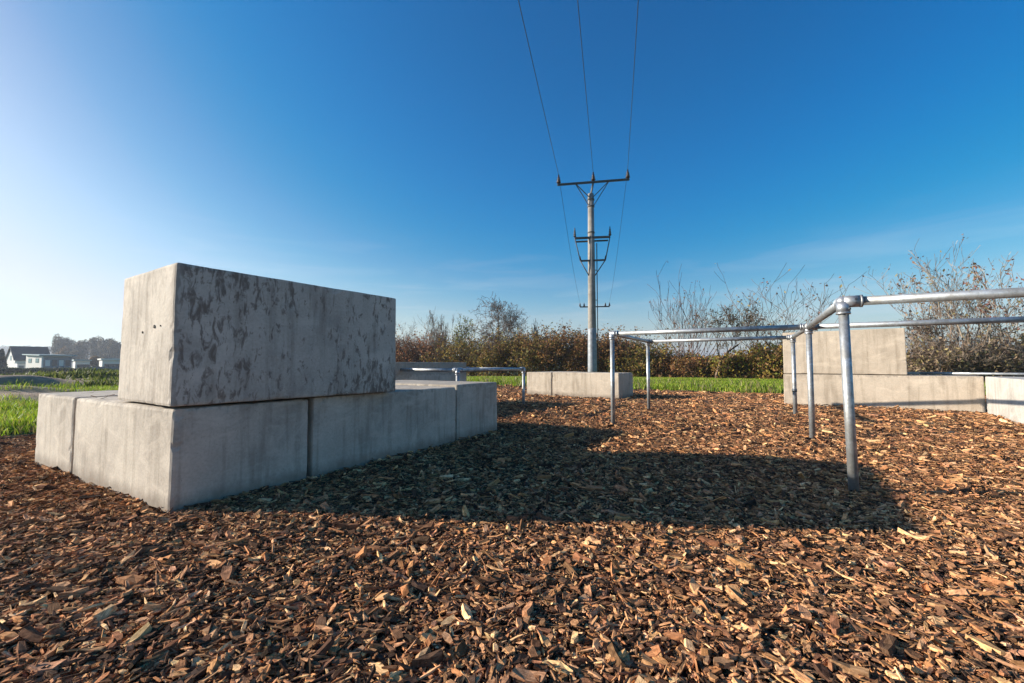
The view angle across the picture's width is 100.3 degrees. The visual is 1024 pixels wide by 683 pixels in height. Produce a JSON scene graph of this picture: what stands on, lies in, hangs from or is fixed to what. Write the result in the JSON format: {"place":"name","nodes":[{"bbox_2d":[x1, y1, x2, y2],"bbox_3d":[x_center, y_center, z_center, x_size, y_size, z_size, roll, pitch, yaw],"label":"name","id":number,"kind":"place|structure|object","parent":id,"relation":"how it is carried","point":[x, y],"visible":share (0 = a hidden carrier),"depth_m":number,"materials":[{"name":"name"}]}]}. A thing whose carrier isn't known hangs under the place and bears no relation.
{"place":"outdoors","nodes":[
{"label":"outdoors","id":0,"kind":"place"},
{"bbox_2d":[0,379,118,435],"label":"grass","id":1,"kind":"structure","parent":0,"point":[25,416],"depth_m":6.97,"materials":[{"name":"green plant"}]},
{"bbox_2d":[0,367,119,386],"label":"grass","id":2,"kind":"structure","parent":0,"point":[95,375],"depth_m":17.93,"materials":[{"name":"green plant"}]},
{"bbox_2d":[0,366,1023,682],"bbox_3d":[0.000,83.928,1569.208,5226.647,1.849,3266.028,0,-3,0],"label":"ground","id":3,"kind":"structure","parent":0,"point":[26,392],"depth_m":2.93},
{"bbox_2d":[0,349,7,367],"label":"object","id":4,"kind":"object","parent":3,"relation":"on","point":[3,363],"visible":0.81,"depth_m":79.84,"materials":[{"name":"white"}]},
{"bbox_2d":[14,363,25,367],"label":"garage","id":5,"kind":"structure","parent":3,"relation":"on","point":[20,365],"depth_m":88.32,"materials":[{"name":"white paint"}]},
{"bbox_2d":[5,346,49,367],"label":"house","id":6,"kind":"structure","parent":3,"relation":"on","point":[13,355],"depth_m":97.21,"materials":[{"name":"white"}]},
{"bbox_2d":[0,367,87,374],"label":"clipped hedge","id":7,"kind":"object","parent":3,"relation":"on","point":[7,370],"visible":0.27,"depth_m":61.38,"materials":[{"name":"green plant"}]},
{"bbox_2d":[22,354,76,367],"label":"white building","id":8,"kind":"structure","parent":3,"relation":"on","point":[48,360],"depth_m":83.70,"materials":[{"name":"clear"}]},
{"bbox_2d":[45,360,49,365],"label":"window","id":9,"kind":"structure","parent":8,"relation":"in","point":[47,362],"depth_m":82.56,"materials":[{"name":"glass"}]},
{"bbox_2d":[52,360,56,365],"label":"window","id":10,"kind":"structure","parent":8,"relation":"in","point":[54,362],"depth_m":83.43,"materials":[{"name":"grey glass"}]},
{"bbox_2d":[49,334,70,353],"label":"distant tree","id":11,"kind":"object","parent":3,"relation":"on","point":[58,344],"visible":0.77,"depth_m":189.01,"materials":[{"name":"grey plant"}]},
{"bbox_2d":[55,346,70,354],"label":"distant tree","id":12,"kind":"object","parent":3,"relation":"on","point":[64,350],"visible":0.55,"depth_m":169.01,"materials":[{"name":"grey plant"}]},
{"bbox_2d":[64,337,76,351],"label":"distant tree","id":13,"kind":"object","parent":3,"relation":"on","point":[72,342],"visible":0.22,"depth_m":199.48,"materials":[{"name":"grey plant"}]},
{"bbox_2d":[34,390,117,474],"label":"concrete block","id":14,"kind":"structure","parent":3,"relation":"on","point":[55,431],"depth_m":3.56,"materials":[{"name":"grey concrete"}]},
{"bbox_2d":[70,350,82,362],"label":"distant tree","id":15,"kind":"object","parent":3,"relation":"on","point":[79,356],"visible":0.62,"depth_m":174.63,"materials":[{"name":"grey plant"}]},
{"bbox_2d":[72,339,89,359],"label":"distant tree","id":16,"kind":"object","parent":3,"relation":"on","point":[83,350],"visible":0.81,"depth_m":194.31,"materials":[{"name":"grey plant"}]},
{"bbox_2d":[72,359,91,367],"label":"white shed","id":17,"kind":"structure","parent":3,"relation":"on","point":[77,363],"depth_m":105.78,"materials":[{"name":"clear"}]},
{"bbox_2d":[88,355,100,366],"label":"distant tree","id":18,"kind":"object","parent":3,"relation":"on","point":[94,362],"visible":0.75,"depth_m":109.14,"materials":[{"name":"grey plant"}]},
{"bbox_2d":[88,335,101,356],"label":"distant tree","id":19,"kind":"object","parent":3,"relation":"on","point":[93,347],"visible":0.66,"depth_m":204.01,"materials":[{"name":"grey plant"}]},
{"bbox_2d":[86,366,119,370],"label":"garden fence","id":20,"kind":"object","parent":3,"relation":"on","point":[117,368],"visible":0.24,"depth_m":75.94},
{"bbox_2d":[96,337,110,357],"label":"distant tree","id":21,"kind":"object","parent":3,"relation":"on","point":[102,349],"visible":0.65,"depth_m":199.54,"materials":[{"name":"grey plant"}]},
{"bbox_2d":[101,353,114,358],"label":"distant tree","id":22,"kind":"object","parent":3,"relation":"on","point":[108,356],"visible":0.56,"depth_m":169.85,"materials":[{"name":"grey plant"}]},
{"bbox_2d":[97,358,119,366],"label":"white shed","id":23,"kind":"structure","parent":3,"relation":"on","point":[103,362],"depth_m":100.95,"materials":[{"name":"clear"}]},
{"bbox_2d":[105,338,121,358],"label":"distant tree","id":24,"kind":"object","parent":3,"relation":"on","point":[115,347],"visible":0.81,"depth_m":194.18,"materials":[{"name":"grey plant"}]},
{"bbox_2d":[72,396,307,513],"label":"concrete block","id":25,"kind":"structure","parent":3,"relation":"on","point":[167,458],"depth_m":2.83,"materials":[{"name":"grey concrete"}]},
{"bbox_2d":[118,263,395,406],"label":"concrete block","id":26,"kind":"structure","parent":25,"relation":"on","point":[192,335],"depth_m":2.91,"materials":[{"name":"grey concrete"}]},
{"bbox_2d":[295,385,454,477],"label":"concrete block","id":27,"kind":"structure","parent":3,"relation":"on","point":[350,431],"depth_m":3.83,"materials":[{"name":"grey concrete"}]},
{"bbox_2d":[395,317,415,361],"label":"bare tree","id":28,"kind":"object","parent":3,"relation":"on","point":[404,337],"visible":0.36,"depth_m":35.57,"materials":[{"name":"brown plant"}]},
{"bbox_2d":[396,324,426,360],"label":"shrub","id":29,"kind":"object","parent":3,"relation":"on","point":[404,342],"visible":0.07,"depth_m":35.93,"materials":[{"name":"brown plant"}]},
{"bbox_2d":[395,328,450,361],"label":"shrub","id":30,"kind":"object","parent":3,"relation":"on","point":[416,346],"visible":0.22,"depth_m":34.16,"materials":[{"name":"brown plant"}]},
{"bbox_2d":[396,330,456,360],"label":"shrub","id":31,"kind":"object","parent":3,"relation":"on","point":[428,346],"visible":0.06,"depth_m":36.91,"materials":[{"name":"brown plant"}]},
{"bbox_2d":[409,314,449,359],"bbox_3d":[-6.548,0.376,35.357,3.704,5.667,2.747,-3,-4,42],"label":"bare tree","id":32,"kind":"object","parent":3,"relation":"on","point":[436,330],"visible":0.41,"depth_m":35.39,"materials":[{"name":"brown plant"}]},
{"bbox_2d":[395,362,465,380],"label":"concrete block","id":33,"kind":"structure","parent":3,"relation":"on","point":[417,375],"depth_m":8.57,"materials":[{"name":"grey concrete"}]},
{"bbox_2d":[397,330,473,361],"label":"shrub","id":34,"kind":"object","parent":3,"relation":"on","point":[421,351],"visible":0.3,"depth_m":33.32,"materials":[{"name":"brown plant"}]},
{"bbox_2d":[428,306,458,361],"bbox_3d":[-5.263,0.167,33.733,2.822,5.789,1.848,1,-3,-15],"label":"bare tree","id":35,"kind":"object","parent":3,"relation":"on","point":[433,333],"visible":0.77,"depth_m":33.53,"materials":[{"name":"brown plant"}]},
{"bbox_2d":[395,380,496,440],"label":"concrete block","id":36,"kind":"structure","parent":3,"relation":"on","point":[475,407],"depth_m":5.22,"materials":[{"name":"grey concrete"}]},
{"bbox_2d":[419,333,483,376],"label":"shrub","id":37,"kind":"object","parent":3,"relation":"on","point":[452,358],"visible":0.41,"depth_m":32.10,"materials":[{"name":"brown plant"}]},
{"bbox_2d":[400,367,525,404],"bbox_3d":[-0.946,1.028,8.469,1.572,1.038,2.240,-2,-4,31],"label":"rail frame","id":38,"kind":"object","parent":3,"relation":"on","point":[456,371],"visible":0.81,"depth_m":7.80,"materials":[{"name":"metal"}]},
{"bbox_2d":[452,310,479,354],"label":"tree","id":39,"kind":"object","parent":3,"relation":"on","point":[465,331],"visible":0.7,"depth_m":33.04,"materials":[{"name":"green plant"}]},
{"bbox_2d":[437,328,506,375],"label":"shrub","id":40,"kind":"object","parent":3,"relation":"on","point":[469,361],"visible":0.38,"depth_m":30.84,"materials":[{"name":"brown plant"}]},
{"bbox_2d":[458,334,529,375],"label":"shrub","id":41,"kind":"object","parent":3,"relation":"on","point":[488,351],"visible":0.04,"depth_m":34.70,"materials":[{"name":"brown plant"}]},
{"bbox_2d":[465,294,529,375],"bbox_3d":[-0.887,-0.483,31.086,5.152,6.634,4.596,0,-3,0],"label":"bare tree","id":42,"kind":"object","parent":3,"relation":"on","point":[509,323],"visible":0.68,"depth_m":31.11,"materials":[{"name":"brown plant"}]},
{"bbox_2d":[470,327,549,375],"bbox_3d":[-0.164,0.959,30.417,6.252,3.701,5.044,1,-3,-22],"label":"shrub","id":43,"kind":"object","parent":3,"relation":"on","point":[493,357],"visible":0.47,"depth_m":29.73,"materials":[{"name":"brown plant"}]},
{"bbox_2d":[0,384,1023,682],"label":"wood chips","id":44,"kind":"object","parent":3,"relation":"on","point":[72,552],"visible":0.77,"depth_m":1.86,"materials":[{"name":"brown wood"}]},
{"bbox_2d":[479,329,572,375],"bbox_3d":[1.181,0.966,30.857,7.294,3.750,5.203,0,-3,0],"label":"shrub","id":45,"kind":"object","parent":3,"relation":"on","point":[505,372],"visible":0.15,"depth_m":29.92,"materials":[{"name":"brown plant"}]},
{"bbox_2d":[486,322,581,375],"bbox_3d":[1.915,0.568,28.736,6.225,4.173,7.772,-2,-4,34],"label":"shrub","id":46,"kind":"object","parent":3,"relation":"on","point":[525,353],"visible":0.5,"depth_m":28.25,"materials":[{"name":"green plant"}]},
{"bbox_2d":[522,319,547,371],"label":"tree","id":47,"kind":"object","parent":3,"relation":"on","point":[535,328],"visible":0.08,"depth_m":30.05,"materials":[{"name":"brown plant"}]},
{"bbox_2d":[527,371,581,395],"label":"concrete block","id":48,"kind":"structure","parent":3,"relation":"on","point":[538,383],"depth_m":12.22,"materials":[{"name":"grey concrete"}]},
{"bbox_2d":[512,320,606,371],"bbox_3d":[3.271,0.512,28.300,6.732,4.279,5.965,0,-3,0],"label":"shrub","id":49,"kind":"object","parent":3,"relation":"on","point":[559,344],"visible":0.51,"depth_m":28.13,"materials":[{"name":"brown plant"}]},
{"bbox_2d":[546,325,634,371],"bbox_3d":[5.666,0.648,28.560,5.190,3.967,6.282,-1,-3,23],"label":"shrub","id":50,"kind":"object","parent":3,"relation":"on","point":[575,361],"visible":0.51,"depth_m":26.95,"materials":[{"name":"brown plant"}]},
{"bbox_2d":[556,169,629,371],"bbox_3d":[3.574,-2.754,18.662,3.250,9.649,0.427,0,-3,0],"label":"power pole","id":51,"kind":"object","parent":3,"relation":"on","point":[592,338],"visible":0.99,"depth_m":18.59,"materials":[{"name":"metal"}]},
{"bbox_2d":[518,0,558,174],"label":"power line","id":52,"kind":"object","parent":51,"relation":"attached to","point":[536,78],"visible":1,"depth_m":11.73,"materials":[{"name":"metal"}]},
{"bbox_2d":[560,186,579,300],"bbox_3d":[4.632,-5.721,32.035,0.016,1.856,27.114,-1,-3,11],"label":"power line","id":53,"kind":"object","parent":51,"relation":"attached to","point":[568,239],"visible":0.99,"depth_m":24.67,"materials":[{"name":"metal"}]},
{"bbox_2d":[577,0,592,166],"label":"power line","id":54,"kind":"object","parent":51,"relation":"attached to","point":[584,77],"visible":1,"depth_m":12.02,"materials":[{"name":"metal"}]},
{"bbox_2d":[579,302,610,307],"bbox_3d":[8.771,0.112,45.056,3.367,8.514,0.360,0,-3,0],"label":"crossarm","id":55,"kind":"object","parent":51,"relation":"attached to","point":[584,306],"visible":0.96,"depth_m":45.20,"materials":[{"name":"metal"}]},
{"bbox_2d":[627,0,638,168],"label":"power line","id":56,"kind":"object","parent":51,"relation":"attached to","point":[633,75],"visible":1,"depth_m":12.14,"materials":[{"name":"metal"}]},
{"bbox_2d":[553,372,632,398],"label":"concrete block","id":57,"kind":"structure","parent":3,"relation":"on","point":[585,384],"depth_m":11.26,"materials":[{"name":"grey concrete"}]},
{"bbox_2d":[557,323,645,372],"bbox_3d":[6.345,0.688,27.576,5.679,3.742,4.792,2,-4,-39],"label":"shrub","id":58,"kind":"object","parent":3,"relation":"on","point":[606,341],"visible":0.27,"depth_m":26.91,"materials":[{"name":"brown plant"}]},
{"bbox_2d":[565,329,654,371],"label":"shrub","id":59,"kind":"object","parent":3,"relation":"on","point":[619,341],"visible":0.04,"depth_m":30.31,"materials":[{"name":"brown plant"}]},
{"bbox_2d":[579,327,677,376],"bbox_3d":[7.123,0.796,26.523,5.885,3.410,5.209,0,-3,0],"label":"shrub","id":60,"kind":"object","parent":3,"relation":"on","point":[638,356],"visible":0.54,"depth_m":25.55,"materials":[{"name":"brown plant"}]},
{"bbox_2d":[621,343,686,376],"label":"shrub","id":61,"kind":"object","parent":3,"relation":"on","point":[653,365],"visible":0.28,"depth_m":25.46,"materials":[{"name":"brown plant"}]},
{"bbox_2d":[645,345,707,377],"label":"shrub","id":62,"kind":"object","parent":3,"relation":"on","point":[659,374],"visible":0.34,"depth_m":24.77,"materials":[{"name":"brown plant"}]},
{"bbox_2d":[648,262,739,377],"bbox_3d":[10.213,-0.902,25.508,5.654,6.547,6.968,0,-3,0],"label":"bare tree","id":63,"kind":"object","parent":3,"relation":"on","point":[692,324],"visible":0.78,"depth_m":24.74,"materials":[{"name":"brown plant"}]},
{"bbox_2d":[664,355,738,377],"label":"shrub","id":64,"kind":"object","parent":3,"relation":"on","point":[687,368],"visible":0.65,"depth_m":23.74,"materials":[{"name":"green plant"}]},
{"bbox_2d":[684,351,760,377],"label":"shrub","id":65,"kind":"object","parent":3,"relation":"on","point":[702,369],"visible":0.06,"depth_m":23.32,"materials":[{"name":"green plant"}]},
{"bbox_2d":[697,303,769,377],"bbox_3d":[11.314,0.173,21.946,3.271,4.329,2.684,-1,-3,23],"label":"bare tree","id":66,"kind":"object","parent":3,"relation":"on","point":[747,317],"visible":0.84,"depth_m":21.82,"materials":[{"name":"brown plant"}]},
{"bbox_2d":[698,344,782,378],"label":"shrub","id":67,"kind":"object","parent":3,"relation":"on","point":[727,360],"visible":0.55,"depth_m":22.24,"materials":[{"name":"green plant"}]},
{"bbox_2d":[727,340,784,378],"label":"shrub","id":68,"kind":"object","parent":3,"relation":"on","point":[758,362],"visible":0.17,"depth_m":21.86,"materials":[{"name":"green plant"}]},
{"bbox_2d":[730,305,789,374],"bbox_3d":[12.982,-0.026,23.087,3.229,4.482,3.792,0,-3,0],"label":"bare tree","id":69,"kind":"object","parent":3,"relation":"on","point":[756,334],"visible":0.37,"depth_m":23.04,"materials":[{"name":"brown plant"}]},
{"bbox_2d":[745,330,786,378],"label":"shrub","id":70,"kind":"object","parent":3,"relation":"on","point":[779,349],"visible":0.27,"depth_m":21.35,"materials":[{"name":"green plant"}]},
{"bbox_2d":[701,263,866,378],"bbox_3d":[12.961,-0.948,21.883,6.917,6.277,6.559,-2,-3,27],"label":"bare tree","id":71,"kind":"object","parent":3,"relation":"on","point":[787,309],"visible":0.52,"depth_m":21.80,"materials":[{"name":"brown plant"}]},
{"bbox_2d":[609,287,1023,494],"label":"tube frame","id":72,"kind":"object","parent":3,"relation":"on","point":[841,306],"visible":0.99,"depth_m":4.23,"materials":[{"name":"metal"}]},
{"bbox_2d":[783,373,985,412],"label":"concrete block","id":73,"kind":"structure","parent":3,"relation":"on","point":[952,392],"depth_m":7.34,"materials":[{"name":"grey concrete"}]},
{"bbox_2d":[783,328,906,374],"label":"concrete block","id":74,"kind":"structure","parent":73,"relation":"on","point":[878,351],"depth_m":7.72,"materials":[{"name":"grey concrete"}]},
{"bbox_2d":[907,372,1023,375],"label":"wall rail","id":75,"kind":"object","parent":73,"relation":"on","point":[965,373],"depth_m":7.14,"materials":[{"name":"metal"}]},
{"bbox_2d":[899,285,965,354],"bbox_3d":[19.341,-0.275,19.670,3.062,4.666,2.205,2,-4,-37],"label":"bare tree","id":76,"kind":"object","parent":3,"relation":"on","point":[921,330],"visible":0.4,"depth_m":19.41,"materials":[{"name":"brown plant"}]},
{"bbox_2d":[854,233,1023,375],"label":"bare tree","id":77,"kind":"object","parent":3,"relation":"on","point":[953,327],"visible":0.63,"depth_m":18.79,"materials":[{"name":"brown plant"}]},
{"bbox_2d":[905,328,1003,374],"bbox_3d":[18.147,0.718,19.173,4.548,2.726,3.450,0,-3,0],"label":"shrub","id":78,"kind":"object","parent":3,"relation":"on","point":[921,359],"visible":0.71,"depth_m":18.45,"materials":[{"name":"green plant"}]},
{"bbox_2d":[906,334,1023,379],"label":"shrub","id":79,"kind":"object","parent":3,"relation":"on","point":[968,367],"visible":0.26,"depth_m":18.18,"materials":[{"name":"green plant"}]},
{"bbox_2d":[927,336,1023,377],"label":"shrub","id":80,"kind":"object","parent":3,"relation":"on","point":[991,353],"depth_m":18.97,"materials":[{"name":"brown plant"}]},
{"bbox_2d":[946,325,1023,381],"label":"shrub","id":81,"kind":"object","parent":3,"relation":"on","point":[1012,369],"visible":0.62,"depth_m":17.89,"materials":[{"name":"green plant"}]},
{"bbox_2d":[953,256,1023,376],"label":"bare tree","id":82,"kind":"object","parent":3,"relation":"on","point":[980,279],"visible":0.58,"depth_m":18.24,"materials":[{"name":"brown plant"}]},
{"bbox_2d":[955,324,1023,376],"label":"shrub","id":83,"kind":"object","parent":3,"relation":"on","point":[1005,342],"visible":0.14,"depth_m":18.47,"materials":[{"name":"brown plant"}]},
{"bbox_2d":[986,377,1023,423],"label":"concrete block","id":84,"kind":"structure","parent":3,"relation":"on","point":[1004,396],"depth_m":5.88,"materials":[{"name":"grey concrete"}]},
{"bbox_2d":[0,0,1023,356],"label":"sky","id":85,"kind":"structure","parent":0,"point":[400,150],"materials":[{"name":"blue"}]},
{"bbox_2d":[466,376,985,394],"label":"grass","id":86,"kind":"structure","parent":0,"point":[672,386],"depth_m":16.07,"materials":[{"name":"green plant"}]},
{"bbox_3d":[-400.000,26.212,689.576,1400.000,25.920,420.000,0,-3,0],"label":"hill","id":87,"kind":"structure","parent":0,"visible":0},
{"bbox_2d":[0,345,89,356],"bbox_3d":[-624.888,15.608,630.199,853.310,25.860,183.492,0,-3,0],"label":"woodland","id":88,"kind":"object","parent":87,"relation":"on","point":[5,348],"visible":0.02,"depth_m":604.80,"materials":[{"name":"green plant"}]}
]}

